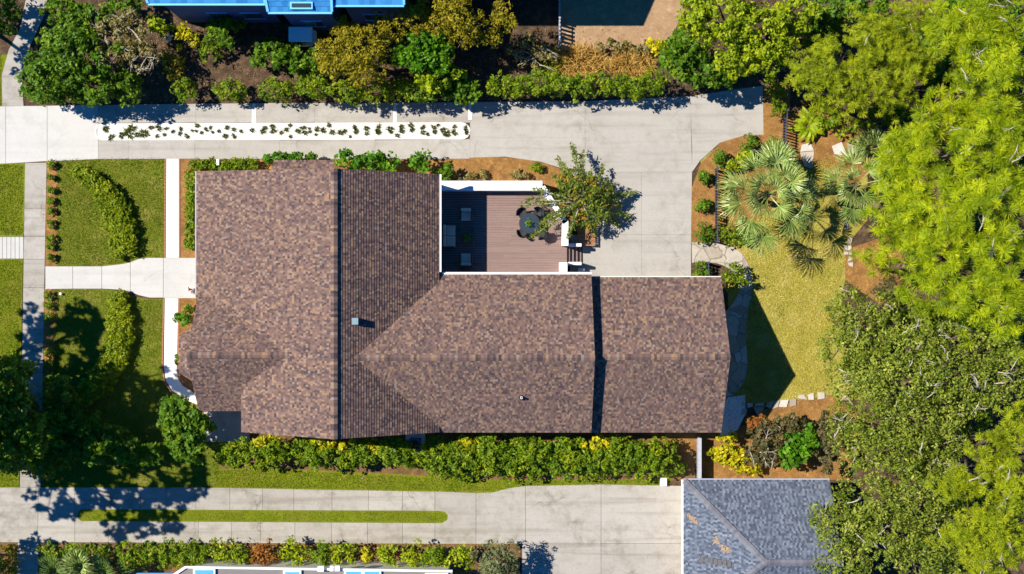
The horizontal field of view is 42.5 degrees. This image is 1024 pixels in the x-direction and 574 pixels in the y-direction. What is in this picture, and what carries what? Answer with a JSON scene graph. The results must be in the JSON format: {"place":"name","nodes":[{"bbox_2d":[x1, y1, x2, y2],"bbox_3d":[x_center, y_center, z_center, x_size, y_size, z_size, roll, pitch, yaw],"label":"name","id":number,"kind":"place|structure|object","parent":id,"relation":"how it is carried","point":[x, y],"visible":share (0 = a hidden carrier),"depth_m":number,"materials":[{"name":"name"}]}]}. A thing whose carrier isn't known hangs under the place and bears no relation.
{"place":"outdoors","nodes":[
{"label":"outdoors","id":0,"kind":"place"},
{"bbox_2d":[0,55,24,486],"bbox_3d":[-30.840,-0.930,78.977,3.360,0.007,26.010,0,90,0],"label":"verge lawn","id":1,"kind":"structure","parent":0,"point":[19,179],"depth_m":78.98,"materials":[{"name":"green plant"}]},
{"bbox_2d":[2,0,46,105],"bbox_3d":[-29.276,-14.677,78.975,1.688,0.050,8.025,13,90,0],"label":"garden path","id":2,"kind":"structure","parent":0,"point":[20,47],"depth_m":78.95,"materials":[{"name":"concrete"}]},
{"bbox_2d":[17,163,46,573],"bbox_3d":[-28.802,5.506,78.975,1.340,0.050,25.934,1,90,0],"label":"sidewalk","id":3,"kind":"structure","parent":0,"point":[34,257],"depth_m":78.95,"materials":[{"name":"concrete"}]},
{"bbox_2d":[0,105,97,163],"bbox_3d":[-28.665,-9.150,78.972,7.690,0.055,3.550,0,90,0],"label":"driveway","id":4,"kind":"structure","parent":0,"point":[39,133],"depth_m":78.94,"materials":[{"name":"white concrete"}]},
{"bbox_2d":[41,157,235,487],"bbox_3d":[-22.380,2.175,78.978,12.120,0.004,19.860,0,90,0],"label":"lawn","id":5,"kind":"structure","parent":0,"point":[148,366],"depth_m":78.98,"materials":[{"name":"green plant"}]},
{"bbox_2d":[0,349,129,479],"bbox_3d":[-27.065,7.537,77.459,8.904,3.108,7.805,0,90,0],"label":"tree","id":6,"kind":"object","parent":5,"relation":"on","point":[57,421],"visible":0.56,"depth_m":77.27,"materials":[{"name":"green plant"}]},
{"bbox_2d":[69,163,139,260],"bbox_3d":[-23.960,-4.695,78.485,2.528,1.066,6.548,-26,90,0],"label":"hedge","id":7,"kind":"object","parent":5,"relation":"on","point":[114,208],"visible":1,"depth_m":78.24,"materials":[{"name":"green plant"}]},
{"bbox_2d":[73,288,136,407],"bbox_3d":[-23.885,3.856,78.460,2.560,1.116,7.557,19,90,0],"label":"hedge","id":8,"kind":"object","parent":5,"relation":"on","point":[110,368],"visible":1,"depth_m":78.24,"materials":[{"name":"green plant"}]},
{"bbox_2d":[45,430,167,469],"bbox_3d":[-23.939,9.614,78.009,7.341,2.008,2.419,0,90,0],"label":"shrub","id":9,"kind":"object","parent":5,"relation":"on","point":[72,450],"visible":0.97,"depth_m":77.43,"materials":[{"name":"green plant"}]},
{"bbox_2d":[156,393,216,465],"bbox_3d":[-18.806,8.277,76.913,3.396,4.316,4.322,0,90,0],"label":"camellia tree","id":10,"kind":"object","parent":5,"relation":"on","point":[191,427],"visible":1,"depth_m":75.69,"materials":[{"name":"green plant"}]},
{"bbox_2d":[164,159,196,403],"bbox_3d":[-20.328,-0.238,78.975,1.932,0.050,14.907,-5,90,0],"label":"side path","id":11,"kind":"structure","parent":0,"point":[172,251],"depth_m":78.95,"materials":[{"name":"concrete"}]},
{"bbox_2d":[78,509,447,522],"bbox_3d":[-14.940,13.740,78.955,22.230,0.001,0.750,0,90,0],"label":"median grass","id":12,"kind":"structure","parent":0,"point":[154,517],"depth_m":78.95,"materials":[{"name":"green plant"}]},
{"bbox_2d":[0,484,680,573],"bbox_3d":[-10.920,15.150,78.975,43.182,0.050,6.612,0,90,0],"label":"driveway","id":13,"kind":"structure","parent":0,"point":[604,529],"depth_m":78.95,"materials":[{"name":"concrete"}]},
{"bbox_2d":[215,468,669,492],"bbox_3d":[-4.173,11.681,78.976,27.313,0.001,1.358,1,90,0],"label":"side lawn","id":14,"kind":"structure","parent":0,"point":[400,481],"depth_m":78.98,"materials":[{"name":"green plant"}]},
{"bbox_2d":[0,0,1023,573],"bbox_3d":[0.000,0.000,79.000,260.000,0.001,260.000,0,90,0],"label":"ground","id":15,"kind":"structure","parent":0,"point":[536,18],"depth_m":79.00,"materials":[{"name":"soil"}]},
{"bbox_2d":[0,0,21,37],"bbox_3d":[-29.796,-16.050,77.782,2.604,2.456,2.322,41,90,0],"label":"shrub","id":16,"kind":"object","parent":15,"relation":"on","point":[7,5],"visible":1,"depth_m":77.04,"materials":[{"name":"green plant"}]},
{"bbox_2d":[0,237,23,258],"bbox_3d":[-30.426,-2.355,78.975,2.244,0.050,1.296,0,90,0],"label":"kerb walk","id":17,"kind":"structure","parent":15,"relation":"on","point":[11,247],"depth_m":78.95,"materials":[{"name":"white concrete"}]},
{"bbox_2d":[0,355,53,474],"bbox_3d":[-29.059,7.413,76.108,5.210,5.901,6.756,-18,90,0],"label":"shade tree","id":18,"kind":"object","parent":15,"relation":"on","point":[22,428],"visible":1,"depth_m":74.33,"materials":[{"name":"green plant"}]},
{"bbox_2d":[37,0,116,29],"bbox_3d":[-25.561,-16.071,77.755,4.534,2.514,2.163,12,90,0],"label":"shrub","id":19,"kind":"object","parent":15,"relation":"on","point":[74,10],"visible":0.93,"depth_m":77.06,"materials":[{"name":"green plant"}]},
{"bbox_2d":[14,17,145,107],"bbox_3d":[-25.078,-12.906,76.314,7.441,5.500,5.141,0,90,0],"label":"shade tree","id":20,"kind":"object","parent":15,"relation":"on","point":[76,70],"visible":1,"depth_m":75.20,"materials":[{"name":"green plant"}]},
{"bbox_2d":[45,258,195,297],"bbox_3d":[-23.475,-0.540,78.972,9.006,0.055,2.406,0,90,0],"label":"front walk","id":21,"kind":"structure","parent":15,"relation":"on","point":[161,277],"depth_m":78.94,"materials":[{"name":"white concrete"}]},
{"bbox_2d":[88,6,163,74],"bbox_3d":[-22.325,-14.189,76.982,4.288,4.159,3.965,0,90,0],"label":"scrub tree","id":22,"kind":"object","parent":15,"relation":"on","point":[128,44],"visible":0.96,"depth_m":75.58,"materials":[{"name":"beige plant"}]},
{"bbox_2d":[162,159,193,394],"bbox_3d":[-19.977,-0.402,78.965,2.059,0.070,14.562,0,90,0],"label":"path edging","id":23,"kind":"object","parent":15,"relation":"on","point":[165,257],"visible":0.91,"depth_m":78.93,"materials":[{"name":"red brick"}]},
{"bbox_2d":[203,15,247,51],"bbox_3d":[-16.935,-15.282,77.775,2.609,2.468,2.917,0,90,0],"label":"shrub","id":24,"kind":"object","parent":15,"relation":"on","point":[220,32],"visible":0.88,"depth_m":77.27,"materials":[{"name":"green plant"}]},
{"bbox_2d":[204,411,249,441],"bbox_3d":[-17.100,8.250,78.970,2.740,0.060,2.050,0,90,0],"label":"patio slab","id":25,"kind":"structure","parent":15,"relation":"on","point":[228,424],"depth_m":78.94,"materials":[{"name":"concrete"}]},
{"bbox_2d":[211,76,247,102],"bbox_3d":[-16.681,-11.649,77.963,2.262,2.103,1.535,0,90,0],"label":"shrub","id":26,"kind":"object","parent":15,"relation":"on","point":[234,93],"visible":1,"depth_m":77.53,"materials":[{"name":"green plant"}]},
{"bbox_2d":[257,76,296,106],"bbox_3d":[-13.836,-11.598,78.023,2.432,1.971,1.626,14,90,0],"label":"shrub","id":27,"kind":"object","parent":15,"relation":"on","point":[283,88],"visible":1,"depth_m":77.50,"materials":[{"name":"green plant"}]},
{"bbox_2d":[146,0,407,29],"bbox_3d":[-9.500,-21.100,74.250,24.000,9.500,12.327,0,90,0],"label":"blue house","id":28,"kind":"structure","parent":15,"relation":"on","point":[318,14],"depth_m":74.74,"materials":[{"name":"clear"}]},
{"bbox_2d":[98,124,468,138],"bbox_3d":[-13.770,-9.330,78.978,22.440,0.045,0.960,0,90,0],"label":"gravel strip","id":29,"kind":"object","parent":15,"relation":"on","point":[115,130],"visible":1,"depth_m":78.95,"materials":[{"name":"white gravel"}]},
{"bbox_2d":[94,123,469,139],"bbox_3d":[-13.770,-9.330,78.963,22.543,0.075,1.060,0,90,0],"label":"gravel kerb","id":30,"kind":"structure","parent":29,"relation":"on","point":[274,138],"depth_m":78.92,"materials":[{"name":"concrete"}]},
{"bbox_2d":[249,36,333,81],"bbox_3d":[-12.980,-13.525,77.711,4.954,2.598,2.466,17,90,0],"label":"shrub","id":31,"kind":"object","parent":15,"relation":"on","point":[282,48],"visible":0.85,"depth_m":77.06,"materials":[{"name":"green plant"}]},
{"bbox_2d":[136,559,452,573],"bbox_3d":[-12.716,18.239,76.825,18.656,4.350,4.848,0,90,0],"label":"skylight house","id":32,"kind":"structure","parent":15,"relation":"on","point":[209,566],"depth_m":75.00,"materials":[{"name":"beige"}]},
{"bbox_2d":[289,27,316,46],"bbox_3d":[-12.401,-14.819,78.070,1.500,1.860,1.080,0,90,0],"label":"air conditioner","id":33,"kind":"object","parent":15,"relation":"on","point":[306,36],"visible":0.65,"depth_m":77.14,"materials":[{"name":"blue plastic"}]},
{"bbox_2d":[0,54,669,521],"bbox_3d":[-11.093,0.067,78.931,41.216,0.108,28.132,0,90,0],"label":"verge grass","id":34,"kind":"structure","parent":15,"relation":"on","point":[10,302],"depth_m":78.95,"materials":[{"name":"green plant"}]},
{"bbox_2d":[0,433,694,573],"bbox_3d":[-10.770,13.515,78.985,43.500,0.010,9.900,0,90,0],"label":"planting bed","id":35,"kind":"object","parent":15,"relation":"on","point":[688,458],"visible":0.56,"depth_m":78.99,"materials":[{"name":"green plant"}]},
{"bbox_2d":[35,540,122,561],"bbox_3d":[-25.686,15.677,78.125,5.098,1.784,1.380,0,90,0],"label":"shrub","id":36,"kind":"object","parent":35,"relation":"on","point":[53,548],"visible":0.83,"depth_m":77.94,"materials":[{"name":"green plant"}]},
{"bbox_2d":[57,545,107,573],"bbox_3d":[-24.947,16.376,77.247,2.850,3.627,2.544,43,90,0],"label":"palm tree","id":37,"kind":"object","parent":35,"relation":"on","point":[81,558],"visible":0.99,"depth_m":76.32,"materials":[{"name":"green plant"}]},
{"bbox_2d":[115,537,211,572],"bbox_3d":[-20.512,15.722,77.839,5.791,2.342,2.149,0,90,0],"label":"hedge","id":38,"kind":"object","parent":35,"relation":"on","point":[147,554],"visible":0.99,"depth_m":77.25,"materials":[{"name":"green plant"}]},
{"bbox_2d":[249,538,280,565],"bbox_3d":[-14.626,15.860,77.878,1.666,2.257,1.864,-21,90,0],"label":"shrub","id":39,"kind":"object","parent":35,"relation":"on","point":[264,550],"visible":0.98,"depth_m":77.29,"materials":[{"name":"orange plant"}]},
{"bbox_2d":[276,535,312,565],"bbox_3d":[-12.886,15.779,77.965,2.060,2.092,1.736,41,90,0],"label":"shrub","id":40,"kind":"object","parent":35,"relation":"on","point":[293,547],"visible":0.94,"depth_m":77.49,"materials":[{"name":"yellow plant"}]},
{"bbox_2d":[213,435,424,472],"bbox_3d":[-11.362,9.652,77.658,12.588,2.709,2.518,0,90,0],"label":"hedge","id":41,"kind":"object","parent":35,"relation":"on","point":[310,457],"visible":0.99,"depth_m":77.06,"materials":[{"name":"green plant"}]},
{"bbox_2d":[469,538,519,573],"bbox_3d":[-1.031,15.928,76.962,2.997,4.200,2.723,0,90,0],"label":"tree","id":42,"kind":"object","parent":35,"relation":"on","point":[488,566],"visible":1,"depth_m":75.95,"materials":[{"name":"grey plant"}]},
{"bbox_2d":[414,433,686,484],"bbox_3d":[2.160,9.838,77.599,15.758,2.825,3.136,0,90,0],"label":"hedge","id":43,"kind":"object","parent":35,"relation":"on","point":[615,454],"visible":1,"depth_m":76.89,"materials":[{"name":"green plant"}]},
{"bbox_2d":[312,9,406,94],"bbox_3d":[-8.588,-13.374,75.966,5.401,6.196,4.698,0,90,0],"label":"cedar tree","id":44,"kind":"object","parent":15,"relation":"on","point":[365,60],"visible":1,"depth_m":74.14,"materials":[{"name":"yellow plant"}]},
{"bbox_2d":[293,73,427,107],"bbox_3d":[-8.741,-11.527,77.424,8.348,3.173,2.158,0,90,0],"label":"hedge","id":45,"kind":"object","parent":15,"relation":"on","point":[311,81],"visible":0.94,"depth_m":76.76,"materials":[{"name":"green plant"}]},
{"bbox_2d":[392,0,434,38],"bbox_3d":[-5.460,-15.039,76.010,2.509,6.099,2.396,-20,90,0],"label":"cedar tree","id":46,"kind":"object","parent":15,"relation":"on","point":[423,13],"visible":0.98,"depth_m":73.96,"materials":[{"name":"green plant"}]},
{"bbox_2d":[43,85,799,398],"bbox_3d":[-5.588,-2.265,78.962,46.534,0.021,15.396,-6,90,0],"label":"mulch bed","id":47,"kind":"object","parent":15,"relation":"on","point":[773,125],"visible":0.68,"depth_m":78.95,"materials":[{"name":"brown wood"}]},
{"bbox_2d":[183,169,197,250],"bbox_3d":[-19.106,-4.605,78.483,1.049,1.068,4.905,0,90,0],"label":"hedge","id":48,"kind":"object","parent":47,"relation":"on","point":[189,243],"visible":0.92,"depth_m":78.22,"materials":[{"name":"green plant"}]},
{"bbox_2d":[187,156,259,170],"bbox_3d":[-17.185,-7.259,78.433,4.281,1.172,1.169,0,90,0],"label":"hedge","id":49,"kind":"object","parent":47,"relation":"on","point":[233,163],"visible":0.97,"depth_m":78.15,"materials":[{"name":"green plant"}]},
{"bbox_2d":[262,150,318,164],"bbox_3d":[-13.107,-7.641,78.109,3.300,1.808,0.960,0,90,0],"label":"hedge","id":50,"kind":"object","parent":47,"relation":"on","point":[269,159],"visible":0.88,"depth_m":77.68,"materials":[{"name":"green plant"}]},
{"bbox_2d":[334,147,400,171],"bbox_3d":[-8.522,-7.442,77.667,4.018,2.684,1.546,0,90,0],"label":"hedge","id":51,"kind":"object","parent":47,"relation":"on","point":[380,160],"visible":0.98,"depth_m":76.93,"materials":[{"name":"green plant"}]},
{"bbox_2d":[518,142,636,239],"bbox_3d":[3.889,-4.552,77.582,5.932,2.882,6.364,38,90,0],"label":"leafy tree","id":52,"kind":"object","parent":47,"relation":"on","point":[571,185],"visible":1,"depth_m":76.94,"materials":[{"name":"green plant"}]},
{"bbox_2d":[715,142,820,261],"bbox_3d":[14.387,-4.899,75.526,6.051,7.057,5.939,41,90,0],"label":"palm tree","id":53,"kind":"object","parent":47,"relation":"on","point":[751,226],"visible":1,"depth_m":73.62,"materials":[{"name":"green plant"}]},
{"bbox_2d":[389,20,455,75],"bbox_3d":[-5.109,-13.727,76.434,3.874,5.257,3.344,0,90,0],"label":"maple tree","id":54,"kind":"object","parent":15,"relation":"on","point":[422,51],"visible":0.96,"depth_m":74.75,"materials":[{"name":"green plant"}]},
{"bbox_2d":[98,86,763,275],"bbox_3d":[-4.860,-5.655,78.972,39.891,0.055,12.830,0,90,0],"label":"driveway run","id":55,"kind":"structure","parent":15,"relation":"on","point":[652,152],"depth_m":78.94,"materials":[{"name":"concrete"}]},
{"bbox_2d":[414,63,466,93],"bbox_3d":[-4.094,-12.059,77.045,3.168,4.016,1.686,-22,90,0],"label":"bush","id":56,"kind":"object","parent":15,"relation":"on","point":[429,81],"visible":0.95,"depth_m":75.75,"materials":[{"name":"green plant"}]},
{"bbox_2d":[419,69,482,106],"bbox_3d":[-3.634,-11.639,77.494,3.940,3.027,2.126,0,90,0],"label":"hedge","id":57,"kind":"object","parent":15,"relation":"on","point":[456,91],"visible":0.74,"depth_m":76.71,"materials":[{"name":"green plant"}]},
{"bbox_2d":[30,15,872,559],"bbox_3d":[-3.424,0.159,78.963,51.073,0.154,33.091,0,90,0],"label":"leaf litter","id":58,"kind":"object","parent":15,"relation":"on","point":[488,165],"visible":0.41,"depth_m":78.96,"materials":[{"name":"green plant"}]},
{"bbox_2d":[179,160,730,438],"bbox_3d":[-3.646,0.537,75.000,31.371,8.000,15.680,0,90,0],"label":"house","id":59,"kind":"structure","parent":15,"relation":"on","point":[332,302],"depth_m":73.27,"materials":[{"name":"brown"}]},
{"bbox_2d":[423,0,490,49],"bbox_3d":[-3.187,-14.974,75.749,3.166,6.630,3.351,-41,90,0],"label":"cedar tree","id":60,"kind":"object","parent":15,"relation":"on","point":[451,23],"visible":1,"depth_m":73.76,"materials":[{"name":"yellow plant"}]},
{"bbox_2d":[473,0,517,48],"bbox_3d":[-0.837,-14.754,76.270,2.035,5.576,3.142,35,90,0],"label":"cedar tree","id":61,"kind":"object","parent":15,"relation":"on","point":[494,37],"visible":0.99,"depth_m":74.68,"materials":[{"name":"yellow plant"}]},
{"bbox_2d":[439,181,581,273],"bbox_3d":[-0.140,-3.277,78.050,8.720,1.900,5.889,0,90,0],"label":"deck","id":62,"kind":"structure","parent":15,"relation":"on","point":[500,245],"depth_m":78.10,"materials":[{"name":"brown wood"}]},
{"bbox_2d":[505,32,558,70],"bbox_3d":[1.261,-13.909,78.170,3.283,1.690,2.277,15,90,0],"label":"shrub","id":63,"kind":"object","parent":15,"relation":"on","point":[524,43],"visible":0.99,"depth_m":77.76,"materials":[{"name":"beige plant"}]},
{"bbox_2d":[485,66,671,102],"bbox_3d":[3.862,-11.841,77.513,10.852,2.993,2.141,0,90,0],"label":"hedge","id":64,"kind":"object","parent":15,"relation":"on","point":[608,84],"visible":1,"depth_m":76.77,"materials":[{"name":"green plant"}]},
{"bbox_2d":[550,39,609,78],"bbox_3d":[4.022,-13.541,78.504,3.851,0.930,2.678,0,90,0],"label":"grass clump","id":65,"kind":"object","parent":15,"relation":"on","point":[594,56],"visible":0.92,"depth_m":78.59,"materials":[{"name":"plant"}]},
{"bbox_2d":[560,0,684,49],"bbox_3d":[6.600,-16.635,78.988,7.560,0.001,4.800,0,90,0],"label":"sandy yard","id":66,"kind":"structure","parent":15,"relation":"on","point":[632,21],"depth_m":78.99,"materials":[{"name":"beige sand"}]},
{"bbox_2d":[605,47,657,79],"bbox_3d":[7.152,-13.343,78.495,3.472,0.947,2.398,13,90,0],"label":"grass clump","id":67,"kind":"object","parent":15,"relation":"on","point":[630,59],"visible":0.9,"depth_m":78.58,"materials":[{"name":"plant"}]},
{"bbox_2d":[657,28,741,89],"bbox_3d":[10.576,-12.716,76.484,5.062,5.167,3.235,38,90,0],"label":"magnolia tree","id":68,"kind":"object","parent":15,"relation":"on","point":[686,63],"visible":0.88,"depth_m":75.23,"materials":[{"name":"green plant"}]},
{"bbox_2d":[720,395,744,435],"bbox_3d":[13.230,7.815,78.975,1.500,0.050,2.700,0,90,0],"label":"gravel pad","id":69,"kind":"object","parent":15,"relation":"on","point":[733,416],"visible":0.75,"depth_m":78.95,"materials":[{"name":"grey gravel"}]},
{"bbox_2d":[720,261,751,291],"bbox_3d":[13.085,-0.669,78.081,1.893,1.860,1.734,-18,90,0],"label":"shrub","id":70,"kind":"object","parent":15,"relation":"on","point":[737,280],"visible":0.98,"depth_m":77.66,"materials":[{"name":"green plant"}]},
{"bbox_2d":[676,0,822,82],"bbox_3d":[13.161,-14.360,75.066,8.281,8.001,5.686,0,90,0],"label":"tallow tree","id":71,"kind":"object","parent":15,"relation":"on","point":[755,48],"visible":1,"depth_m":72.64,"materials":[{"name":"green plant"}]},
{"bbox_2d":[681,478,843,573],"bbox_3d":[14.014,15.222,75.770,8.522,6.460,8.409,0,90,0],"label":"grey roofed house","id":72,"kind":"structure","parent":15,"relation":"on","point":[757,525],"depth_m":74.55,"materials":[{"name":"grey"}]},
{"bbox_2d":[650,112,911,479],"bbox_3d":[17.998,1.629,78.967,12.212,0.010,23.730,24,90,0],"label":"mulch garden","id":73,"kind":"object","parent":15,"relation":"on","point":[857,273],"visible":0.48,"depth_m":78.97,"materials":[{"name":"brown wood"}]},
{"bbox_2d":[706,431,762,476],"bbox_3d":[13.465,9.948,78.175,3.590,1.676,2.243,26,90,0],"label":"shrub","id":74,"kind":"object","parent":73,"relation":"on","point":[733,450],"visible":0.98,"depth_m":77.90,"materials":[{"name":"yellow plant"}]},
{"bbox_2d":[742,412,815,469],"bbox_3d":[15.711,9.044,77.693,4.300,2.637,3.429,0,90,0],"label":"shrub","id":75,"kind":"object","parent":73,"relation":"on","point":[762,443],"visible":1,"depth_m":77.23,"materials":[{"name":"brown plant"}]},
{"bbox_2d":[777,423,821,469],"bbox_3d":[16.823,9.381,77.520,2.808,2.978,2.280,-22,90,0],"label":"shrub","id":76,"kind":"object","parent":73,"relation":"on","point":[803,447],"visible":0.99,"depth_m":76.95,"materials":[{"name":"green plant"}]},
{"bbox_2d":[788,106,827,143],"bbox_3d":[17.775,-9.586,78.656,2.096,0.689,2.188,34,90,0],"label":"broadleaf plant","id":77,"kind":"object","parent":73,"relation":"on","point":[808,129],"visible":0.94,"depth_m":78.45,"materials":[{"name":"green plant"}]},
{"bbox_2d":[813,410,845,476],"bbox_3d":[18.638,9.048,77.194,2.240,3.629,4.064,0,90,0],"label":"shrub","id":78,"kind":"object","parent":73,"relation":"on","point":[829,459],"visible":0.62,"depth_m":76.24,"materials":[{"name":"green plant"}]},
{"bbox_2d":[847,126,893,177],"bbox_3d":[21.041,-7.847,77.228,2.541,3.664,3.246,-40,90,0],"label":"palm tree","id":79,"kind":"object","parent":73,"relation":"on","point":[875,138],"visible":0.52,"depth_m":76.20,"materials":[{"name":"green plant"}]},
{"bbox_2d":[856,224,910,278],"bbox_3d":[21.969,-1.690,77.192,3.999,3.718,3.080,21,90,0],"label":"pine tree","id":80,"kind":"object","parent":73,"relation":"on","point":[882,253],"visible":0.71,"depth_m":76.56,"materials":[{"name":"green plant"}]},
{"bbox_2d":[863,69,983,191],"bbox_3d":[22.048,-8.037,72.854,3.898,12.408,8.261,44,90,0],"label":"pine tree","id":81,"kind":"object","parent":73,"relation":"on","point":[899,143],"visible":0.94,"depth_m":68.50,"materials":[{"name":"green plant"}]},
{"bbox_2d":[881,212,981,317],"bbox_3d":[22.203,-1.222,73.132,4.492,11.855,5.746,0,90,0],"label":"pine tree","id":82,"kind":"object","parent":73,"relation":"on","point":[924,261],"visible":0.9,"depth_m":69.32,"materials":[{"name":"green plant"}]},
{"bbox_2d":[741,392,824,415],"bbox_3d":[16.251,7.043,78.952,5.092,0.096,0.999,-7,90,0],"label":"stone edging","id":83,"kind":"object","parent":15,"relation":"on","point":[782,403],"visible":0.97,"depth_m":78.91,"materials":[{"name":"beige stone"}]},
{"bbox_2d":[771,32,898,127],"bbox_3d":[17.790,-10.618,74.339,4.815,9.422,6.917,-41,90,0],"label":"pine tree","id":84,"kind":"object","parent":15,"relation":"on","point":[820,63],"visible":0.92,"depth_m":71.54,"materials":[{"name":"green plant"}]},
{"bbox_2d":[787,0,893,52],"bbox_3d":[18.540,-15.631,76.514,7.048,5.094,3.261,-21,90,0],"label":"shade tree","id":85,"kind":"object","parent":15,"relation":"on","point":[863,7],"visible":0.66,"depth_m":74.92,"materials":[{"name":"green plant"}]},
{"bbox_2d":[809,103,881,137],"bbox_3d":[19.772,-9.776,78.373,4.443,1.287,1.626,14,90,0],"label":"shrub","id":86,"kind":"object","parent":15,"relation":"on","point":[830,121],"visible":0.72,"depth_m":78.24,"materials":[{"name":"green plant"}]},
{"bbox_2d":[805,469,971,573],"bbox_3d":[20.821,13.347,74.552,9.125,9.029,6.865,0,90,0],"label":"oak tree","id":87,"kind":"object","parent":15,"relation":"on","point":[863,529],"visible":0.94,"depth_m":71.53,"materials":[{"name":"green plant"}]},
{"bbox_2d":[842,0,947,109],"bbox_3d":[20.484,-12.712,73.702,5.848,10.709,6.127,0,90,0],"label":"pine tree","id":88,"kind":"object","parent":15,"relation":"on","point":[880,55],"visible":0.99,"depth_m":70.09,"materials":[{"name":"green plant"}]},
{"bbox_2d":[825,393,975,488],"bbox_3d":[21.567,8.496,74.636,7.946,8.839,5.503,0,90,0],"label":"oak tree","id":89,"kind":"object","parent":15,"relation":"on","point":[881,434],"visible":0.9,"depth_m":72.06,"materials":[{"name":"green plant"}]},
{"bbox_2d":[823,304,986,428],"bbox_3d":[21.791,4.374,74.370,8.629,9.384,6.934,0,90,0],"label":"oak tree","id":90,"kind":"object","parent":15,"relation":"on","point":[881,379],"visible":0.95,"depth_m":71.33,"materials":[{"name":"green plant"}]},
{"bbox_2d":[799,0,1023,133],"bbox_3d":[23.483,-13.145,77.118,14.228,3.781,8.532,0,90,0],"label":"understorey shrub","id":91,"kind":"object","parent":15,"relation":"on","point":[902,114],"visible":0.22,"depth_m":76.32,"materials":[{"name":"green plant"}]},
{"bbox_2d":[835,292,1023,573],"bbox_3d":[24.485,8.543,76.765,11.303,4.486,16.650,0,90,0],"label":"oak tree","id":92,"kind":"object","parent":15,"relation":"on","point":[988,420],"visible":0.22,"depth_m":75.55,"materials":[{"name":"green plant"}]},
{"bbox_2d":[908,154,1023,255],"bbox_3d":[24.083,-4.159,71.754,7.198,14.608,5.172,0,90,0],"label":"pine tree","id":93,"kind":"object","parent":15,"relation":"on","point":[952,215],"visible":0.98,"depth_m":66.88,"materials":[{"name":"green plant"}]},
{"bbox_2d":[917,30,1023,125],"bbox_3d":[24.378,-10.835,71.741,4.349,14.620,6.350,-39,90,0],"label":"pine tree","id":94,"kind":"object","parent":15,"relation":"on","point":[1000,73],"visible":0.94,"depth_m":66.29,"materials":[{"name":"green plant"}]},
{"bbox_2d":[919,91,1023,181],"bbox_3d":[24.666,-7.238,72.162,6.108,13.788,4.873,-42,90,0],"label":"pine tree","id":95,"kind":"object","parent":15,"relation":"on","point":[1012,131],"visible":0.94,"depth_m":66.48,"materials":[{"name":"green plant"}]},
{"bbox_2d":[920,0,1023,74],"bbox_3d":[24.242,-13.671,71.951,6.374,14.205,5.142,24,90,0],"label":"pine tree","id":96,"kind":"object","parent":15,"relation":"on","point":[996,34],"visible":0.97,"depth_m":66.44,"materials":[{"name":"green plant"}]},
{"bbox_2d":[923,490,1023,573],"bbox_3d":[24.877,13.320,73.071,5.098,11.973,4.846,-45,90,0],"label":"pine tree","id":97,"kind":"object","parent":15,"relation":"on","point":[989,530],"visible":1,"depth_m":68.50,"materials":[{"name":"green plant"}]},
{"bbox_2d":[925,400,1023,517],"bbox_3d":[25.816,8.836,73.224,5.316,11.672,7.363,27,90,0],"label":"pine tree","id":98,"kind":"object","parent":15,"relation":"on","point":[1010,464],"visible":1,"depth_m":69.05,"materials":[{"name":"green plant"}]},
{"bbox_2d":[928,216,1023,322],"bbox_3d":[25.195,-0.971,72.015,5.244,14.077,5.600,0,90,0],"label":"pine tree","id":99,"kind":"object","parent":15,"relation":"on","point":[992,275],"visible":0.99,"depth_m":66.83,"materials":[{"name":"green plant"}]},
{"bbox_2d":[929,280,1023,362],"bbox_3d":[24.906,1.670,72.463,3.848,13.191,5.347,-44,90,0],"label":"pine tree","id":100,"kind":"object","parent":15,"relation":"on","point":[965,308],"visible":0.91,"depth_m":67.87,"materials":[{"name":"green plant"}]},
{"bbox_2d":[938,56,1023,325],"bbox_3d":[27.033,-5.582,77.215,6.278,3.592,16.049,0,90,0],"label":"understorey shrub","id":101,"kind":"object","parent":15,"relation":"on","point":[978,224],"visible":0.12,"depth_m":76.23,"materials":[{"name":"green plant"}]},
{"bbox_2d":[946,323,1023,419],"bbox_3d":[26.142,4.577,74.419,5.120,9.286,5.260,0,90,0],"label":"oak tree","id":102,"kind":"object","parent":15,"relation":"on","point":[997,364],"visible":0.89,"depth_m":71.08,"materials":[{"name":"green plant"}]},
{"bbox_2d":[692,242,752,396],"bbox_3d":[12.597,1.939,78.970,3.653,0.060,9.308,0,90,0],"label":"stone path","id":103,"kind":"structure","parent":0,"point":[736,311],"depth_m":78.94,"materials":[{"name":"beige stone"}]},
{"bbox_2d":[700,150,867,404],"bbox_3d":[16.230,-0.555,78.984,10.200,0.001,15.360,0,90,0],"label":"back lawn","id":104,"kind":"structure","parent":0,"point":[852,230],"depth_m":78.98,"materials":[{"name":"green plant"}]},
{"bbox_2d":[819,141,895,224],"bbox_3d":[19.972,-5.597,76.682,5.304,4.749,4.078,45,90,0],"label":"palm tree","id":105,"kind":"object","parent":104,"relation":"on","point":[845,188],"visible":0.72,"depth_m":75.40,"materials":[{"name":"green plant"}]},
{"bbox_2d":[816,280,900,377],"bbox_3d":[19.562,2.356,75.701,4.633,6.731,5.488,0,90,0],"label":"oak tree","id":106,"kind":"object","parent":104,"relation":"on","point":[851,326],"visible":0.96,"depth_m":73.81,"materials":[{"name":"green plant"}]},
{"bbox_2d":[848,137,961,268],"bbox_3d":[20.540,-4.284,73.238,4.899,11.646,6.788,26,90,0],"label":"pine tree","id":107,"kind":"object","parent":104,"relation":"on","point":[900,197],"visible":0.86,"depth_m":69.23,"materials":[{"name":"green plant"}]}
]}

